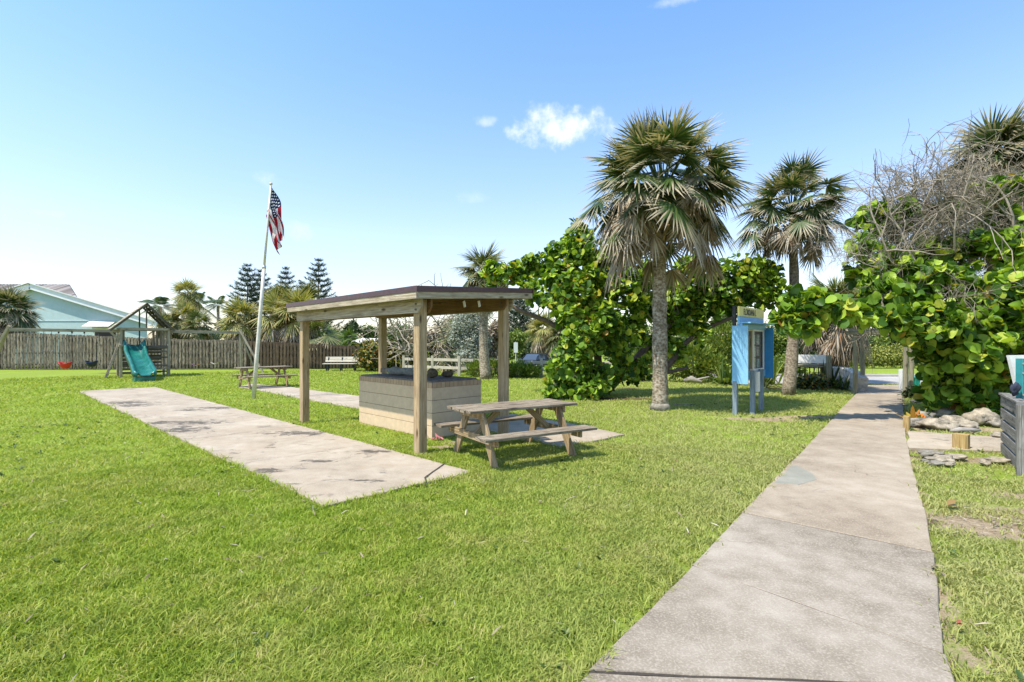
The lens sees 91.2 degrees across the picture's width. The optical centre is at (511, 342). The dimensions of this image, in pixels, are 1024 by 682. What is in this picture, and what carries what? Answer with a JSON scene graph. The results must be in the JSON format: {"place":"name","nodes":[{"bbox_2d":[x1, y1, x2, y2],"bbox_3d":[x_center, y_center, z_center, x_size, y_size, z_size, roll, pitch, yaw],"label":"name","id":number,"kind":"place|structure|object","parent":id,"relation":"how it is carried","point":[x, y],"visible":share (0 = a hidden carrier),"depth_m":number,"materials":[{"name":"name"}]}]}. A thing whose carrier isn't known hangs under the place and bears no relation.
{"place":"outdoors","nodes":[
{"label":"outdoors","id":0,"kind":"place"},
{"bbox_2d":[80,387,472,506],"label":"court path","id":1,"kind":"structure","parent":0,"point":[322,465],"depth_m":7.85,"materials":[{"name":"concrete"}]},
{"bbox_2d":[239,384,358,408],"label":"path","id":2,"kind":"structure","parent":0,"point":[339,399],"depth_m":15.71,"materials":[{"name":"concrete"}]},
{"bbox_2d":[230,366,297,388],"bbox_3d":[-9.360,1.299,18.900,1.874,0.790,1.639,0,0,-45],"label":"picnic table","id":3,"kind":"object","parent":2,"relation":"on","point":[249,376],"visible":0.93,"depth_m":18.77,"materials":[{"name":"brown wood"}]},
{"bbox_2d":[0,351,1023,681],"bbox_3d":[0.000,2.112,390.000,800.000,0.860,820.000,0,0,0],"label":"lawn","id":4,"kind":"structure","parent":0,"point":[960,649],"depth_m":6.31,"materials":[{"name":"plant"}]},
{"bbox_2d":[0,283,47,351],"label":"cabbage palm","id":5,"kind":"object","parent":4,"relation":"on","point":[21,315],"visible":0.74,"depth_m":33.27,"materials":[{"name":"green plant"}]},
{"bbox_2d":[0,282,157,363],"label":"aqua house","id":6,"kind":"structure","parent":4,"relation":"on","point":[65,306],"depth_m":39.00,"materials":[{"name":"paint"}]},
{"bbox_2d":[0,333,246,369],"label":"paling fence","id":7,"kind":"object","parent":4,"relation":"on","point":[18,349],"visible":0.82,"depth_m":31.24,"materials":[{"name":"brown wood"}]},
{"bbox_2d":[0,303,263,381],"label":"playset","id":8,"kind":"object","parent":4,"relation":"on","point":[138,359],"visible":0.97,"depth_m":24.20,"materials":[{"name":"brown wood"}]},
{"bbox_2d":[137,296,180,326],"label":"feather palm","id":9,"kind":"object","parent":4,"relation":"on","point":[163,301],"visible":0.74,"depth_m":45.69,"materials":[{"name":"green plant"}]},
{"bbox_2d":[147,307,190,338],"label":"fan palm","id":10,"kind":"object","parent":4,"relation":"on","point":[165,316],"visible":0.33,"depth_m":39.55,"materials":[{"name":"green plant"}]},
{"bbox_2d":[166,295,200,339],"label":"fan palm","id":11,"kind":"object","parent":4,"relation":"on","point":[184,305],"visible":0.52,"depth_m":40.59,"materials":[{"name":"green plant"}]},
{"bbox_2d":[169,277,207,316],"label":"fan palm","id":12,"kind":"object","parent":4,"relation":"on","point":[186,286],"visible":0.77,"depth_m":44.70,"materials":[{"name":"green plant"}]},
{"bbox_2d":[173,291,222,327],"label":"feather palm","id":13,"kind":"object","parent":4,"relation":"on","point":[207,301],"visible":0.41,"depth_m":51.92,"materials":[{"name":"green plant"}]},
{"bbox_2d":[179,307,218,345],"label":"broadleaf tree","id":14,"kind":"object","parent":4,"relation":"on","point":[200,316],"visible":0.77,"depth_m":39.68,"materials":[{"name":"green plant"}]},
{"bbox_2d":[205,295,229,339],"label":"feather palm","id":15,"kind":"object","parent":4,"relation":"on","point":[216,304],"visible":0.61,"depth_m":53.89,"materials":[{"name":"green plant"}]},
{"bbox_2d":[214,294,261,341],"bbox_3d":[-18.414,-0.819,33.985,3.182,5.158,3.550,0,0,0],"label":"fan palm","id":16,"kind":"object","parent":4,"relation":"on","point":[243,324],"visible":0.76,"depth_m":33.67,"materials":[{"name":"green plant"}]},
{"bbox_2d":[220,263,268,337],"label":"norfolk pine","id":17,"kind":"object","parent":4,"relation":"on","point":[248,282],"visible":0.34,"depth_m":75.58,"materials":[{"name":"green plant"}]},
{"bbox_2d":[246,269,271,316],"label":"norfolk pine","id":18,"kind":"object","parent":4,"relation":"on","point":[259,276],"visible":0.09,"depth_m":81.66,"materials":[{"name":"green plant"}]},
{"bbox_2d":[251,182,272,398],"bbox_3d":[-7.500,-1.513,15.040,0.642,6.596,0.122,0,0,0],"label":"flagpole","id":19,"kind":"object","parent":4,"relation":"on","point":[255,371],"visible":0.97,"depth_m":15.00,"materials":[{"name":"metal"}]},
{"bbox_2d":[266,189,283,254],"bbox_3d":[-7.109,-3.642,15.040,0.535,2.061,0.320,0,0,0],"label":"flag","id":20,"kind":"object","parent":19,"relation":"attached to","point":[276,227],"visible":1,"depth_m":15.06,"materials":[{"name":"fabric"}]},
{"bbox_2d":[249,288,296,342],"bbox_3d":[-15.866,-0.957,33.931,3.766,5.434,3.879,0,0,0],"label":"fan palm","id":21,"kind":"object","parent":4,"relation":"on","point":[269,332],"visible":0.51,"depth_m":33.20,"materials":[{"name":"green plant"}]},
{"bbox_2d":[263,281,295,316],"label":"fan palm","id":22,"kind":"object","parent":4,"relation":"on","point":[283,288],"visible":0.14,"depth_m":37.09,"materials":[{"name":"green plant"}]},
{"bbox_2d":[263,267,296,318],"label":"norfolk pine","id":23,"kind":"object","parent":4,"relation":"on","point":[286,277],"visible":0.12,"depth_m":79.80,"materials":[{"name":"green plant"}]},
{"bbox_2d":[270,284,331,342],"bbox_3d":[-14.295,-1.179,33.687,3.953,5.879,4.137,0,0,39],"label":"fan palm","id":24,"kind":"object","parent":4,"relation":"on","point":[290,333],"visible":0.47,"depth_m":32.89,"materials":[{"name":"green plant"}]},
{"bbox_2d":[292,278,320,299],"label":"fan palm","id":25,"kind":"object","parent":4,"relation":"on","point":[307,285],"visible":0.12,"depth_m":38.37,"materials":[{"name":"green plant"}]},
{"bbox_2d":[296,321,341,368],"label":"fan palm","id":26,"kind":"object","parent":4,"relation":"on","point":[326,340],"visible":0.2,"depth_m":32.70,"materials":[{"name":"green plant"}]},
{"bbox_2d":[299,258,345,334],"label":"norfolk pine","id":27,"kind":"object","parent":4,"relation":"on","point":[318,269],"visible":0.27,"depth_m":77.81,"materials":[{"name":"green plant"}]},
{"bbox_2d":[246,341,413,368],"bbox_3d":[-11.206,0.806,32.271,11.262,1.848,0.451,0,0,-8],"label":"paling fence","id":28,"kind":"object","parent":4,"relation":"on","point":[279,354],"visible":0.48,"depth_m":31.91,"materials":[{"name":"brown wood"}]},
{"bbox_2d":[323,357,358,370],"bbox_3d":[-10.142,1.266,29.772,2.020,0.838,0.592,0,0,-3],"label":"park bench","id":29,"kind":"object","parent":4,"relation":"on","point":[339,359],"visible":0.77,"depth_m":29.96,"materials":[{"name":"beige wood"}]},
{"bbox_2d":[335,324,359,345],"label":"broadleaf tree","id":30,"kind":"object","parent":4,"relation":"on","point":[342,336],"visible":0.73,"depth_m":47.82,"materials":[{"name":"green plant"}]},
{"bbox_2d":[343,319,362,345],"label":"broadleaf tree","id":31,"kind":"object","parent":4,"relation":"on","point":[354,324],"visible":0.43,"depth_m":77.43,"materials":[{"name":"green plant"}]},
{"bbox_2d":[359,322,387,337],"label":"broadleaf tree","id":32,"kind":"object","parent":4,"relation":"on","point":[370,334],"visible":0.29,"depth_m":78.90,"materials":[{"name":"green plant"}]},
{"bbox_2d":[350,337,413,370],"bbox_3d":[-7.196,0.756,29.672,4.404,2.225,2.274,0,0,0],"label":"croton bush","id":33,"kind":"object","parent":4,"relation":"on","point":[365,359],"visible":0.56,"depth_m":29.21,"materials":[{"name":"green plant"}]},
{"bbox_2d":[387,322,410,345],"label":"broadleaf tree","id":34,"kind":"object","parent":4,"relation":"on","point":[392,336],"visible":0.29,"depth_m":69.69,"materials":[{"name":"grey plant"}]},
{"bbox_2d":[286,285,533,453],"bbox_3d":[-2.168,0.354,10.003,5.128,2.752,2.878,0,0,45],"label":"picnic shelter","id":35,"kind":"object","parent":4,"relation":"on","point":[419,304],"visible":0.96,"depth_m":8.91,"materials":[{"name":"brown wood"}]},
{"bbox_2d":[359,373,480,438],"bbox_3d":[-1.899,1.201,10.031,2.568,1.058,1.148,0,0,45],"label":"barbecue counter","id":36,"kind":"object","parent":4,"relation":"on","point":[386,400],"visible":0.75,"depth_m":9.38,"materials":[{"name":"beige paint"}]},
{"bbox_2d":[387,366,413,375],"bbox_3d":[-2.209,0.589,10.246,0.880,0.190,0.175,0,0,35],"label":"rolled tarp","id":37,"kind":"object","parent":36,"relation":"on","point":[395,370],"visible":0.78,"depth_m":10.21,"materials":[{"name":"grey fabric"}]},
{"bbox_2d":[403,325,442,365],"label":"broadleaf tree","id":38,"kind":"object","parent":4,"relation":"on","point":[429,340],"visible":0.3,"depth_m":33.20,"materials":[{"name":"grey plant"}]},
{"bbox_2d":[358,274,497,372],"bbox_3d":[-4.348,-0.216,28.570,8.121,7.815,7.320,0,0,0],"label":"bare shrub","id":39,"kind":"object","parent":4,"relation":"on","point":[404,335],"visible":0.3,"depth_m":28.30,"materials":[{"name":"grey plant"}]},
{"bbox_2d":[428,315,468,357],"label":"broadleaf tree","id":40,"kind":"object","parent":4,"relation":"on","point":[440,334],"visible":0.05,"depth_m":34.00,"materials":[{"name":"grey plant"}]},
{"bbox_2d":[402,355,497,376],"bbox_3d":[-3.344,1.226,25.752,5.698,1.107,0.690,0,0,21],"label":"rail fence","id":41,"kind":"object","parent":4,"relation":"on","point":[432,359],"visible":0.56,"depth_m":25.63,"materials":[{"name":"grey wood"}]},
{"bbox_2d":[427,315,490,371],"bbox_3d":[-3.107,0.491,29.479,4.221,5.363,3.235,0,0,-21],"label":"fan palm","id":42,"kind":"object","parent":4,"relation":"on","point":[452,363],"visible":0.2,"depth_m":28.66,"materials":[{"name":"green plant"}]},
{"bbox_2d":[445,313,493,370],"bbox_3d":[-2.041,-0.199,26.492,2.642,3.903,2.461,0,0,-33],"label":"silver shrub","id":43,"kind":"object","parent":4,"relation":"on","point":[466,326],"visible":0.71,"depth_m":26.22,"materials":[{"name":"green plant"}]},
{"bbox_2d":[451,242,507,379],"bbox_3d":[-1.489,-1.521,23.179,3.041,6.606,3.057,0,0,0],"label":"cabbage palm","id":44,"kind":"object","parent":4,"relation":"on","point":[471,273],"visible":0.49,"depth_m":23.02,"materials":[{"name":"green plant"}]},
{"bbox_2d":[464,357,497,376],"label":"green shrub","id":45,"kind":"object","parent":4,"relation":"on","point":[473,365],"visible":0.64,"depth_m":24.37,"materials":[{"name":"green plant"}]},
{"bbox_2d":[488,319,510,366],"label":"broadleaf tree","id":46,"kind":"object","parent":4,"relation":"on","point":[493,331],"visible":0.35,"depth_m":30.66,"materials":[{"name":"grey plant"}]},
{"bbox_2d":[0,403,1023,681],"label":"dry clippings litter","id":47,"kind":"object","parent":4,"relation":"on","point":[564,505],"visible":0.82,"depth_m":4.64,"materials":[{"name":"brown plant"}]},
{"bbox_2d":[0,398,1023,681],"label":"weeds","id":48,"kind":"object","parent":4,"relation":"on","point":[1020,674],"visible":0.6,"depth_m":5.58,"materials":[{"name":"green plant"}]},
{"bbox_2d":[434,398,596,468],"bbox_3d":[0.020,1.319,7.527,1.874,0.790,1.639,0,0,-32],"label":"picnic table","id":49,"kind":"object","parent":4,"relation":"on","point":[534,419],"visible":0.96,"depth_m":7.37,"materials":[{"name":"brown wood"}]},
{"bbox_2d":[148,320,888,351],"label":"woods","id":50,"kind":"object","parent":4,"relation":"on","point":[649,332],"depth_m":112.90,"materials":[{"name":"green plant"}]},
{"bbox_2d":[509,328,528,362],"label":"broadleaf tree","id":51,"kind":"object","parent":4,"relation":"on","point":[516,336],"visible":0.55,"depth_m":49.76,"materials":[{"name":"green plant"}]},
{"bbox_2d":[497,357,541,377],"bbox_3d":[0.363,1.224,24.167,2.224,1.105,1.528,0,0,41],"label":"green shrub","id":52,"kind":"object","parent":4,"relation":"on","point":[527,370],"visible":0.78,"depth_m":23.86,"materials":[{"name":"green plant"}]},
{"bbox_2d":[497,299,543,343],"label":"shrub","id":53,"kind":"object","parent":4,"relation":"on","point":[515,316],"visible":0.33,"depth_m":69.17,"materials":[{"name":"plant"}]},
{"bbox_2d":[517,353,550,366],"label":"parked car","id":54,"kind":"object","parent":4,"relation":"on","point":[534,356],"visible":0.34,"depth_m":46.58,"materials":[{"name":"blue paint"}]},
{"bbox_2d":[524,311,558,356],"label":"fan palm","id":55,"kind":"object","parent":4,"relation":"on","point":[537,332],"visible":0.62,"depth_m":51.25,"materials":[{"name":"green plant"}]},
{"bbox_2d":[542,319,561,358],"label":"fan palm","id":56,"kind":"object","parent":4,"relation":"on","point":[553,342],"visible":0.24,"depth_m":49.63,"materials":[{"name":"green plant"}]},
{"bbox_2d":[519,358,611,376],"bbox_3d":[2.815,1.280,24.316,5.020,1.001,0.192,0,0,7],"label":"rail fence","id":57,"kind":"object","parent":4,"relation":"on","point":[541,362],"visible":0.15,"depth_m":24.44,"materials":[{"name":"grey wood"}]},
{"bbox_2d":[478,218,792,400],"bbox_3d":[4.027,-1.084,16.021,10.111,5.910,3.064,0,0,-7],"label":"sea grape","id":58,"kind":"object","parent":4,"relation":"on","point":[590,321],"visible":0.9,"depth_m":15.80,"materials":[{"name":"green plant"}]},
{"bbox_2d":[567,98,764,410],"bbox_3d":[3.655,-2.161,12.630,4.588,7.844,4.769,0,0,0],"label":"cabbage palm","id":59,"kind":"object","parent":4,"relation":"on","point":[652,216],"visible":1,"depth_m":11.93,"materials":[{"name":"green plant"}]},
{"bbox_2d":[667,341,730,382],"bbox_3d":[7.805,0.821,21.384,2.689,1.966,2.299,0,0,0],"label":"sea oxeye bush","id":60,"kind":"object","parent":4,"relation":"on","point":[705,363],"visible":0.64,"depth_m":21.01,"materials":[{"name":"green plant"}]},
{"bbox_2d":[697,320,736,374],"bbox_3d":[9.742,0.215,22.518,2.966,3.095,2.313,0,0,0],"label":"sea oxeye bush","id":61,"kind":"object","parent":4,"relation":"on","point":[725,338],"visible":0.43,"depth_m":22.27,"materials":[{"name":"green plant"}]},
{"bbox_2d":[702,359,731,385],"bbox_3d":[8.616,1.136,20.007,1.749,1.080,1.713,0,0,0],"label":"strap plant","id":62,"kind":"object","parent":4,"relation":"on","point":[725,379],"visible":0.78,"depth_m":19.95,"materials":[{"name":"green plant"}]},
{"bbox_2d":[732,306,773,414],"bbox_3d":[5.940,0.438,12.310,0.410,2.585,1.850,0,0,43],"label":"notice board","id":63,"kind":"object","parent":4,"relation":"on","point":[752,343],"visible":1,"depth_m":12.09,"materials":[{"name":"blue paint"}]},
{"bbox_2d":[753,329,763,370],"bbox_3d":[6.218,0.184,12.646,0.030,1.027,0.840,0,0,43],"label":"glazed door","id":64,"kind":"structure","parent":63,"relation":"in","point":[756,369],"depth_m":12.55,"materials":[{"name":"white paint"}]},
{"bbox_2d":[766,355,783,384],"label":"strap plant","id":65,"kind":"object","parent":4,"relation":"on","point":[775,370],"visible":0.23,"depth_m":19.82,"materials":[{"name":"green plant"}]},
{"bbox_2d":[774,332,786,361],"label":"broadleaf tree","id":66,"kind":"object","parent":4,"relation":"on","point":[780,339],"visible":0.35,"depth_m":35.37,"materials":[{"name":"green plant"}]},
{"bbox_2d":[774,353,810,373],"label":"broadleaf tree","id":67,"kind":"object","parent":4,"relation":"on","point":[780,361],"visible":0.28,"depth_m":26.63,"materials":[{"name":"green plant"}]},
{"bbox_2d":[728,149,861,394],"bbox_3d":[9.022,-2.117,16.342,3.692,7.795,3.806,0,0,0],"label":"cabbage palm","id":68,"kind":"object","parent":4,"relation":"on","point":[787,239],"visible":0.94,"depth_m":15.89,"materials":[{"name":"green plant"}]},
{"bbox_2d":[798,355,825,378],"bbox_3d":[11.366,1.075,19.122,1.428,1.210,0.907,0,0,26],"label":"bench planter","id":69,"kind":"object","parent":4,"relation":"on","point":[811,358],"visible":0.24,"depth_m":19.17,"materials":[{"name":"white paint"}]},
{"bbox_2d":[712,374,914,376],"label":"kerb","id":70,"kind":"structure","parent":4,"relation":"on","point":[881,375],"depth_m":24.48,"materials":[{"name":"concrete"}]},
{"bbox_2d":[796,371,832,389],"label":"shrub","id":71,"kind":"object","parent":4,"relation":"on","point":[810,381],"visible":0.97,"depth_m":17.90,"materials":[{"name":"green plant"}]},
{"bbox_2d":[826,355,831,387],"bbox_3d":[11.627,1.095,18.400,0.140,1.270,0.140,0,0,0],"label":"timber post","id":72,"kind":"object","parent":4,"relation":"on","point":[829,364],"visible":0.65,"depth_m":18.33,"materials":[{"name":"grey wood"}]},
{"bbox_2d":[820,360,844,389],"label":"strap plant","id":73,"kind":"object","parent":4,"relation":"on","point":[833,377],"visible":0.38,"depth_m":18.33,"materials":[{"name":"green plant"}]},
{"bbox_2d":[800,268,875,372],"bbox_3d":[13.136,-0.727,20.511,3.722,4.975,4.040,0,0,0],"label":"cabbage palm","id":74,"kind":"object","parent":4,"relation":"on","point":[833,340],"visible":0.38,"depth_m":19.82,"materials":[{"name":"brown plant"}]},
{"bbox_2d":[831,366,850,389],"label":"strap plant","id":75,"kind":"object","parent":4,"relation":"on","point":[845,386],"visible":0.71,"depth_m":17.77,"materials":[{"name":"green plant"}]},
{"bbox_2d":[833,367,868,390],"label":"stone wall","id":76,"kind":"structure","parent":4,"relation":"on","point":[863,380],"depth_m":17.41,"materials":[{"name":"stone"}]},
{"bbox_2d":[845,328,913,396],"bbox_3d":[12.171,0.638,16.151,1.450,2.186,2.182,0,0,-42],"label":"path arbor","id":77,"kind":"object","parent":4,"relation":"on","point":[907,380],"visible":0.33,"depth_m":16.38,"materials":[{"name":"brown wood"}]},
{"bbox_2d":[867,335,900,364],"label":"broadleaf tree","id":78,"kind":"object","parent":4,"relation":"on","point":[880,341],"visible":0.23,"depth_m":36.84,"materials":[{"name":"green plant"}]},
{"bbox_2d":[849,341,923,368],"bbox_3d":[25.224,0.823,33.023,8.974,1.972,1.589,0,0,0],"label":"clipped hedge","id":79,"kind":"object","parent":4,"relation":"on","point":[894,358],"visible":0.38,"depth_m":32.78,"materials":[{"name":"green plant"}]},
{"bbox_2d":[767,171,1023,418],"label":"sea grape","id":80,"kind":"object","parent":4,"relation":"on","point":[963,368],"visible":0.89,"depth_m":10.69,"materials":[{"name":"green plant"}]},
{"bbox_2d":[898,383,921,398],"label":"shrub","id":81,"kind":"object","parent":4,"relation":"on","point":[908,394],"visible":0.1,"depth_m":15.26,"materials":[{"name":"green plant"}]},
{"bbox_2d":[802,113,1023,373],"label":"bare shrub","id":82,"kind":"object","parent":4,"relation":"on","point":[955,222],"visible":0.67,"depth_m":11.38,"materials":[{"name":"grey plant"}]},
{"bbox_2d":[899,405,931,417],"bbox_3d":[8.504,1.492,10.538,0.455,0.363,0.606,0,0,-21],"label":"bromeliad","id":83,"kind":"object","parent":4,"relation":"on","point":[912,414],"visible":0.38,"depth_m":10.50,"materials":[{"name":"orange plant"}]},
{"bbox_2d":[917,449,944,456],"bbox_3d":[6.129,1.634,7.340,0.316,0.119,0.245,0,0,20],"label":"rock","id":84,"kind":"object","parent":4,"relation":"on","point":[923,453],"visible":0.8,"depth_m":7.28,"materials":[{"name":"stone"}]},
{"bbox_2d":[916,418,960,430],"bbox_3d":[8.211,1.580,9.668,0.512,0.253,0.542,0,0,-18],"label":"rock","id":85,"kind":"object","parent":4,"relation":"on","point":[938,423],"visible":0.95,"depth_m":9.58,"materials":[{"name":"stone"}]},
{"bbox_2d":[924,454,955,461],"bbox_3d":[6.076,1.640,7.076,0.421,0.102,0.282,0,0,-21],"label":"rock","id":86,"kind":"object","parent":4,"relation":"on","point":[944,458],"visible":0.75,"depth_m":7.03,"materials":[{"name":"stone"}]},
{"bbox_2d":[928,408,960,417],"bbox_3d":[9.627,1.580,11.102,0.637,0.255,0.385,0,0,22],"label":"rock","id":87,"kind":"object","parent":4,"relation":"on","point":[940,412],"visible":0.44,"depth_m":11.03,"materials":[{"name":"stone"}]},
{"bbox_2d":[939,415,969,422],"bbox_3d":[8.887,1.581,10.042,0.497,0.253,0.394,0,0,11],"label":"rock","id":88,"kind":"object","parent":4,"relation":"on","point":[955,418],"visible":0.43,"depth_m":9.99,"materials":[{"name":"stone"}]},
{"bbox_2d":[903,156,1023,274],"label":"dry vine","id":89,"kind":"object","parent":4,"relation":"on","point":[980,213],"depth_m":13.25,"materials":[{"name":"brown plant"}]},
{"bbox_2d":[949,427,980,432],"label":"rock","id":90,"kind":"object","parent":4,"relation":"on","point":[964,429],"visible":0.93,"depth_m":9.28,"materials":[{"name":"stone"}]},
{"bbox_2d":[958,421,979,428],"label":"rock","id":91,"kind":"object","parent":4,"relation":"on","point":[972,424],"visible":0.71,"depth_m":9.74,"materials":[{"name":"stone"}]},
{"bbox_2d":[934,99,1023,215],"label":"cabbage palm","id":92,"kind":"object","parent":4,"relation":"on","point":[1009,132],"visible":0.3,"depth_m":14.16,"materials":[{"name":"green plant"}]},
{"bbox_2d":[961,407,999,425],"bbox_3d":[9.587,1.523,10.273,0.572,0.393,0.497,0,0,0],"label":"rock","id":93,"kind":"object","parent":4,"relation":"on","point":[981,416],"visible":0.76,"depth_m":10.15,"materials":[{"name":"stone"}]},
{"bbox_2d":[984,417,1003,426],"bbox_3d":[9.722,1.597,10.056,0.434,0.213,0.320,0,0,0],"label":"rock","id":94,"kind":"object","parent":4,"relation":"on","point":[995,422],"visible":0.61,"depth_m":9.98,"materials":[{"name":"stone"}]},
{"bbox_2d":[979,456,1010,463],"bbox_3d":[6.776,1.643,7.015,0.370,0.092,0.209,0,0,0],"label":"rock","id":95,"kind":"object","parent":4,"relation":"on","point":[995,460],"visible":0.89,"depth_m":6.97,"materials":[{"name":"stone"}]},
{"bbox_2d":[998,393,1023,475],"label":"slatted crate","id":96,"kind":"object","parent":4,"relation":"on","point":[1012,432],"visible":0.96,"depth_m":6.76,"materials":[{"name":"grey wood"}]},
{"bbox_2d":[1016,358,1023,404],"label":"teal post","id":97,"kind":"object","parent":4,"relation":"on","point":[1020,371],"visible":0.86,"depth_m":6.88,"materials":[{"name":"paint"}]},
{"bbox_2d":[1006,355,1023,383],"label":"white panel","id":98,"kind":"object","parent":97,"relation":"attached to","point":[1011,359],"visible":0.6,"depth_m":7.15,"materials":[{"name":"paint"}]},
{"bbox_2d":[1010,382,1021,395],"bbox_3d":[6.883,0.634,6.848,0.128,0.204,0.104,0,0,-34],"label":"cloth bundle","id":99,"kind":"object","parent":97,"relation":"hanging from","point":[1015,388],"visible":1,"depth_m":6.83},
{"bbox_2d":[0,0,1023,343],"label":"sky","id":100,"kind":"structure","parent":0,"point":[143,143],"materials":[{"name":"blue"}]},
{"bbox_2d":[488,414,624,446],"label":"concrete slab","id":101,"kind":"structure","parent":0,"point":[558,439],"depth_m":9.04,"materials":[{"name":"concrete"}]},
{"bbox_2d":[581,385,954,681],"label":"path","id":102,"kind":"structure","parent":0,"point":[723,619],"depth_m":3.39,"materials":[{"name":"concrete"}]},
{"bbox_2d":[589,498,942,681],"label":"path joints","id":103,"kind":"object","parent":102,"relation":"on","point":[672,675],"visible":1,"depth_m":2.49,"materials":[{"name":"concrete"}]},
{"bbox_2d":[775,466,816,484],"bbox_3d":[3.574,1.693,6.208,0.372,0.094,1.104,0,0,39],"label":"path patch","id":104,"kind":"object","parent":102,"relation":"on","point":[796,475],"visible":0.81,"depth_m":6.12,"materials":[{"name":"concrete"}]},
{"bbox_2d":[748,376,921,384],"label":"street","id":105,"kind":"structure","parent":0,"point":[883,380],"depth_m":21.96,"materials":[{"name":"asphalt"}]},
{"bbox_2d":[907,431,1002,452],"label":"side path","id":106,"kind":"structure","parent":0,"point":[916,440],"depth_m":8.30,"materials":[{"name":"concrete"}]},
{"bbox_2d":[952,433,969,448],"bbox_3d":[7.073,1.585,7.896,0.180,0.290,0.190,0,0,-37],"label":"timber stub","id":107,"kind":"object","parent":106,"relation":"on","point":[961,440],"visible":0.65,"depth_m":7.83,"materials":[{"name":"yellow wood"}]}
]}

